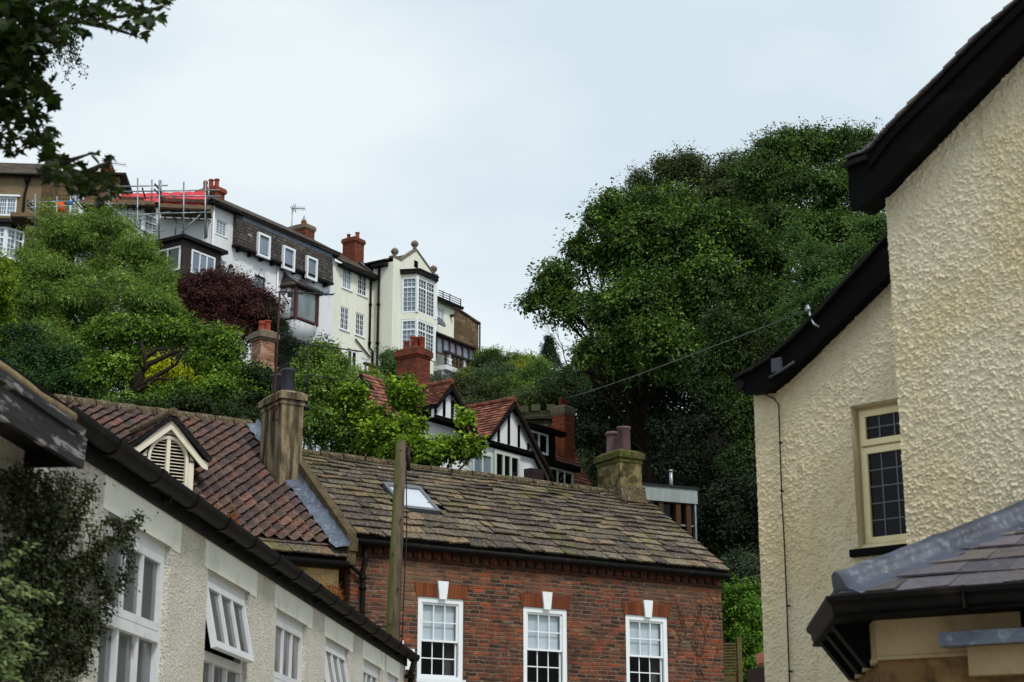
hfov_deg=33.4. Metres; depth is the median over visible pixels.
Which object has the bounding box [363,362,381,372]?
stone balustrade
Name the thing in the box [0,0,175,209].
sycamore tree
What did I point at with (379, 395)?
red roofed cottage
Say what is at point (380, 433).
tree
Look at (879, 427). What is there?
window
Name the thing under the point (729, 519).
holly bush
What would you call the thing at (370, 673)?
window
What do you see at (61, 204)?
site bag
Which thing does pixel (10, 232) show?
window
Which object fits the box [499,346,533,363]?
hillside shrub
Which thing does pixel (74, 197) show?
window
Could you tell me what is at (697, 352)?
telephone cable
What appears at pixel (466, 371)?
hillside shrub
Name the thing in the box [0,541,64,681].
garden shrub
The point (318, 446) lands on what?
window
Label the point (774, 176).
crown topped oak
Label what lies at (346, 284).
window
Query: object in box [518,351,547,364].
hillside shrub
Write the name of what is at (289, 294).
aerial mast
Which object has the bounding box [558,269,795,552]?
dark beech
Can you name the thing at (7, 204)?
window
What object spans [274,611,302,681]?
window
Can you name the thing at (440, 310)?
window
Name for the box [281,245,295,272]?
window
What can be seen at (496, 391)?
hillside shrub
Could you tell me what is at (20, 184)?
brown rendered house
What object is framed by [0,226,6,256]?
window
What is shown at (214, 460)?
stone cottage
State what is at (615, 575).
brick house
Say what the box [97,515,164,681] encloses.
window
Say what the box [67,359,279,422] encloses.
laurel bush
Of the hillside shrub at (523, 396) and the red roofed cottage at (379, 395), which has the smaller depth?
the red roofed cottage at (379, 395)
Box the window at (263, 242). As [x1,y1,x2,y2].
[256,232,270,259]
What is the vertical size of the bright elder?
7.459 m
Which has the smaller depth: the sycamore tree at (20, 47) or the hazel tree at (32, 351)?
the sycamore tree at (20, 47)
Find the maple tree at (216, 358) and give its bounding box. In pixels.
[70,304,271,407]
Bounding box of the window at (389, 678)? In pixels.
[387,674,394,681]
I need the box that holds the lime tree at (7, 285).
[0,247,22,358]
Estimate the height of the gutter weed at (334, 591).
0.237 m
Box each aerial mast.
[271,287,334,421]
[296,340,361,410]
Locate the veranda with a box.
[434,331,481,379]
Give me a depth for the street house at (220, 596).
13.85 m
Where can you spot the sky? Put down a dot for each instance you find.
(469, 131)
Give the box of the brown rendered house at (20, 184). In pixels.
[0,163,58,335]
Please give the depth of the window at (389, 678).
25.36 m
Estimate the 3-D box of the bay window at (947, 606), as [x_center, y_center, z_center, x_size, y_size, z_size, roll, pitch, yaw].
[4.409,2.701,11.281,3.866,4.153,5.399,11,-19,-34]
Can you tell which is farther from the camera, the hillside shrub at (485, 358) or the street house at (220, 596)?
the hillside shrub at (485, 358)
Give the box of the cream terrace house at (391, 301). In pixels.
[312,232,438,381]
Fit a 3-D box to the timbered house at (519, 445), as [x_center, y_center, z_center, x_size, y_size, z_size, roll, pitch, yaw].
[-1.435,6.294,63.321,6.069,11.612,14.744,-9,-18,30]
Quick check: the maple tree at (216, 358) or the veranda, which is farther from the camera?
the veranda
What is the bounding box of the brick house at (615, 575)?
[258,368,730,681]
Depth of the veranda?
110.10 m
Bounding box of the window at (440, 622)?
[415,596,465,681]
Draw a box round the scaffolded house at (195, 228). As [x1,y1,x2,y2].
[70,191,210,394]
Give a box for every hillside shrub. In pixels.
[343,363,362,376]
[343,369,387,387]
[349,363,387,380]
[370,345,398,378]
[430,368,457,383]
[430,369,496,401]
[448,361,476,382]
[454,376,529,408]
[461,395,484,405]
[466,343,516,369]
[468,355,522,381]
[470,344,506,359]
[481,373,537,410]
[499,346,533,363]
[499,350,536,381]
[504,377,555,411]
[511,354,558,383]
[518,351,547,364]
[528,367,590,410]
[538,358,585,419]
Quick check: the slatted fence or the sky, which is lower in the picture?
the slatted fence
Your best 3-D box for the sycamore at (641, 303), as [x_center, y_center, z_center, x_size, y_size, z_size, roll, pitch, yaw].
[5.300,0.855,63.256,9.182,16.736,7.351,-15,-22,42]
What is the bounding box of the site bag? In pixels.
[55,202,64,212]
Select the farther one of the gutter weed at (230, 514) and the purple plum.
the purple plum
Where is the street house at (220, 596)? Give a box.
[0,357,419,681]
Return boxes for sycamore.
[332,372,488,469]
[503,172,767,483]
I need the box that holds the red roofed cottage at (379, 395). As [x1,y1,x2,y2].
[296,385,400,450]
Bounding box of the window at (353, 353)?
[347,350,356,381]
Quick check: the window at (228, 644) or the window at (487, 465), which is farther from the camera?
the window at (487, 465)
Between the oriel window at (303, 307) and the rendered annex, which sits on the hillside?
the rendered annex
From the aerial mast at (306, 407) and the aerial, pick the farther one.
the aerial
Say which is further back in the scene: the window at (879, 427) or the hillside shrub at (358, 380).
the hillside shrub at (358, 380)
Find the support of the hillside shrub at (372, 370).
on the hillside
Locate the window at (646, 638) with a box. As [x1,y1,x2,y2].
[625,614,667,681]
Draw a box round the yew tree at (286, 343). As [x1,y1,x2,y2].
[240,294,303,370]
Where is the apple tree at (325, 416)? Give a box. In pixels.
[280,330,375,456]
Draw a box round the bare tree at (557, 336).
[534,314,584,363]
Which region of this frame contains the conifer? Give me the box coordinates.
[538,333,563,372]
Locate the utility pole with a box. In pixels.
[386,441,409,642]
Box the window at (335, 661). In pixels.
[325,639,348,681]
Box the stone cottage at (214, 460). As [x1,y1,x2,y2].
[52,394,350,595]
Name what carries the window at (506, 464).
in the timbered house at (519, 445)
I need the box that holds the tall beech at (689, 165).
[596,137,767,516]
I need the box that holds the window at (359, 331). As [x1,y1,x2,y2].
[354,312,365,338]
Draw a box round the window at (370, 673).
[363,661,377,681]
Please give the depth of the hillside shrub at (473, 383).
83.95 m
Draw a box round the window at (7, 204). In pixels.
[0,197,16,215]
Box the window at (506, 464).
[493,450,519,476]
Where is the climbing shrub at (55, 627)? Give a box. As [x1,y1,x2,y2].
[0,456,157,681]
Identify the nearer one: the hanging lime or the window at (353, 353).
the hanging lime
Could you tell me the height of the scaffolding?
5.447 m
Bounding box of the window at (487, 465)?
[472,452,492,473]
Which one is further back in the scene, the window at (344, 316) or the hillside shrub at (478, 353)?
the hillside shrub at (478, 353)
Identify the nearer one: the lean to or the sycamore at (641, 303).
the lean to
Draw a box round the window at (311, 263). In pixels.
[305,255,317,281]
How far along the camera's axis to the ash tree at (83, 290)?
80.66 m
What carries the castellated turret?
on the hillside
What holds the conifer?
on the hillside
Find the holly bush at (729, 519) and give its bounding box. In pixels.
[692,463,759,674]
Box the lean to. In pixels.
[747,652,764,681]
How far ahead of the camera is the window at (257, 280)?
99.08 m
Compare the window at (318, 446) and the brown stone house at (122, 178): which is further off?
the brown stone house at (122, 178)
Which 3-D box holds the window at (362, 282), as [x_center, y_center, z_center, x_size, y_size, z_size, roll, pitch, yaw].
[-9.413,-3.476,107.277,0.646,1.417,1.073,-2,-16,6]
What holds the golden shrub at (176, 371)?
on the hillside
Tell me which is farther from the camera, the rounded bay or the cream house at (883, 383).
the rounded bay
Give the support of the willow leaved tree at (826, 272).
on the hillside
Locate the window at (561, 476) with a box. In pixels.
[549,466,572,483]
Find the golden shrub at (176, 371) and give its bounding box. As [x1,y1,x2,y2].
[120,349,202,391]
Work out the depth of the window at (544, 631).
33.39 m
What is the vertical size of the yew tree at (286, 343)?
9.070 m
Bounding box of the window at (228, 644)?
[203,572,253,681]
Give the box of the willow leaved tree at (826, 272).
[729,208,887,361]
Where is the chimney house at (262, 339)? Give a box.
[247,320,293,386]
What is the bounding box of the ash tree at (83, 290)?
[6,195,192,390]
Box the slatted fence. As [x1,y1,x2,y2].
[723,637,742,681]
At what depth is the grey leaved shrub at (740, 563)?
41.71 m
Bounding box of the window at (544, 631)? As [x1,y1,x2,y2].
[523,607,566,681]
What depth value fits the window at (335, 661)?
20.82 m
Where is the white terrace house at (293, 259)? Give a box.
[139,178,340,390]
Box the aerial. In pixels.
[290,204,305,228]
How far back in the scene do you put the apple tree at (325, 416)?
46.54 m
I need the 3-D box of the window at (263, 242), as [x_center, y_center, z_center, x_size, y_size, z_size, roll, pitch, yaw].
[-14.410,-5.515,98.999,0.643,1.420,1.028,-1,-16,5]
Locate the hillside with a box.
[575,418,761,668]
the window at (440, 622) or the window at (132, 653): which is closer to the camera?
the window at (132, 653)
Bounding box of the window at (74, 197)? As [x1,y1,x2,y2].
[69,194,83,214]
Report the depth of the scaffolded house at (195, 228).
95.79 m
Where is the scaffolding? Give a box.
[10,178,220,238]
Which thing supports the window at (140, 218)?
in the scaffolded house at (195, 228)
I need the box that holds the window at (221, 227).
[215,219,227,238]
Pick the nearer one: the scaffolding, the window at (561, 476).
the window at (561, 476)
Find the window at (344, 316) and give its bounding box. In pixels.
[339,306,349,332]
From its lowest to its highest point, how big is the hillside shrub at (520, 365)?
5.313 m
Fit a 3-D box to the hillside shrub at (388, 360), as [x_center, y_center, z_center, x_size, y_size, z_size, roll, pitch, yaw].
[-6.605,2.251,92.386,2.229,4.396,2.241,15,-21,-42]
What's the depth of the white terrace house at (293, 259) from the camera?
99.83 m
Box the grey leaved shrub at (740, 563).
[717,544,760,671]
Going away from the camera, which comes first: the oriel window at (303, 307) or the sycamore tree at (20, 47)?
the sycamore tree at (20, 47)
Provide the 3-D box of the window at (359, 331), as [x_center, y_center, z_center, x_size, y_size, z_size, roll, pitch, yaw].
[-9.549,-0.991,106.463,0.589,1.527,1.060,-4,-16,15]
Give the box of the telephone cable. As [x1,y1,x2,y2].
[569,309,808,397]
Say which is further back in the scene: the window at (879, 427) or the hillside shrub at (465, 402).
the hillside shrub at (465, 402)
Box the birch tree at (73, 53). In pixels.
[41,24,88,89]
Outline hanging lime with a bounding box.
[667,297,787,552]
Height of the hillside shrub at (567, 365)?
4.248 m
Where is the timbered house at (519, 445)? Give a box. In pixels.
[359,336,591,486]
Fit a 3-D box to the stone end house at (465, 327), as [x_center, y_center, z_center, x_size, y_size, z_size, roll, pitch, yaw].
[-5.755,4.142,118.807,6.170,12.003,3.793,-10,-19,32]
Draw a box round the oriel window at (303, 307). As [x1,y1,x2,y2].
[281,286,319,326]
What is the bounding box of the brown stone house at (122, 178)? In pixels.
[52,165,132,326]
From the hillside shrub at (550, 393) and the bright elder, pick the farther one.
the hillside shrub at (550, 393)
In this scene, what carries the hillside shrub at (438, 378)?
on the hillside
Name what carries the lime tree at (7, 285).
on the hillside
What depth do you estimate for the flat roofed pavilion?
46.36 m
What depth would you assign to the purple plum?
86.18 m
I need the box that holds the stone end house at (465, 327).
[454,307,480,368]
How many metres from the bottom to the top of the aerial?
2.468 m
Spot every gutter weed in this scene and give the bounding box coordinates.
[228,494,240,524]
[320,575,352,600]
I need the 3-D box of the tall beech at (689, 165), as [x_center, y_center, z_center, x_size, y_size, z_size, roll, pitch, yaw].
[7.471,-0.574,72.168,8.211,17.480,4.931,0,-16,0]
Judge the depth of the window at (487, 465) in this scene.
60.11 m
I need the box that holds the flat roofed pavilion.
[642,469,698,539]
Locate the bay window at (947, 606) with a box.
[806,499,1023,681]
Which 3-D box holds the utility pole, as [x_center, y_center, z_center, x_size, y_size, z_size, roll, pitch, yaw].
[-1.997,5.503,28.365,0.330,8.118,1.410,-2,-16,6]
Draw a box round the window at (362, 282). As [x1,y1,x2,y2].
[357,275,367,298]
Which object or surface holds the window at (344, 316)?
in the cream terrace house at (391, 301)
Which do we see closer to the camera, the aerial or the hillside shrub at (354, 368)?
the hillside shrub at (354, 368)
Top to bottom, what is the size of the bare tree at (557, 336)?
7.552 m
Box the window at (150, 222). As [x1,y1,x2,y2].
[143,212,157,235]
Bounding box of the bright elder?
[721,572,763,681]
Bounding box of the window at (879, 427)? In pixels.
[849,402,906,557]
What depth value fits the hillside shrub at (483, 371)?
97.45 m
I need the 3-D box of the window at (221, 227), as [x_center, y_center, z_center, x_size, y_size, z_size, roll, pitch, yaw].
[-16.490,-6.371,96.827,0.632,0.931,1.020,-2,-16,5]
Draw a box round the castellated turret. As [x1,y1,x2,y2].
[519,404,575,447]
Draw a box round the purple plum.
[168,259,290,355]
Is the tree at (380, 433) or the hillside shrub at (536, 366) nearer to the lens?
the tree at (380, 433)
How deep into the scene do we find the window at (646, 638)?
34.64 m
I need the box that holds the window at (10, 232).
[4,227,23,260]
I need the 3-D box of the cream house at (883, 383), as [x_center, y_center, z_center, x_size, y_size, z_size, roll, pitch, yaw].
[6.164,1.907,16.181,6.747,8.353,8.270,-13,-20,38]
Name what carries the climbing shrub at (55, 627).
attached to the street house at (220, 596)
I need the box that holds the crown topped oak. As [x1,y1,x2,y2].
[708,115,885,335]
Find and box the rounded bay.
[563,335,603,450]
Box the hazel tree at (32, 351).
[0,313,117,398]
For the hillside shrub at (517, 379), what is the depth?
85.93 m
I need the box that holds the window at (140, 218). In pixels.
[113,211,143,229]
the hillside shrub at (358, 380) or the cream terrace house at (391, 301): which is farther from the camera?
the cream terrace house at (391, 301)
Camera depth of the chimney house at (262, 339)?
64.12 m
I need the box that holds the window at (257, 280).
[254,275,264,289]
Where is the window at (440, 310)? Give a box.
[438,306,443,327]
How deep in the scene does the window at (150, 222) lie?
95.17 m
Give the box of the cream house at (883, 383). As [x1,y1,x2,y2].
[733,0,1023,681]
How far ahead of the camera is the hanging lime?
51.03 m
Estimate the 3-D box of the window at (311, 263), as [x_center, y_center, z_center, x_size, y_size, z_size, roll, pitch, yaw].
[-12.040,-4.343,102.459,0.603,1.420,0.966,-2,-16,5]
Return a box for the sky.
[0,0,1012,418]
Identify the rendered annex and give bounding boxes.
[436,290,463,365]
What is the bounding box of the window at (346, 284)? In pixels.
[341,269,352,291]
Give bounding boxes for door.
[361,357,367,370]

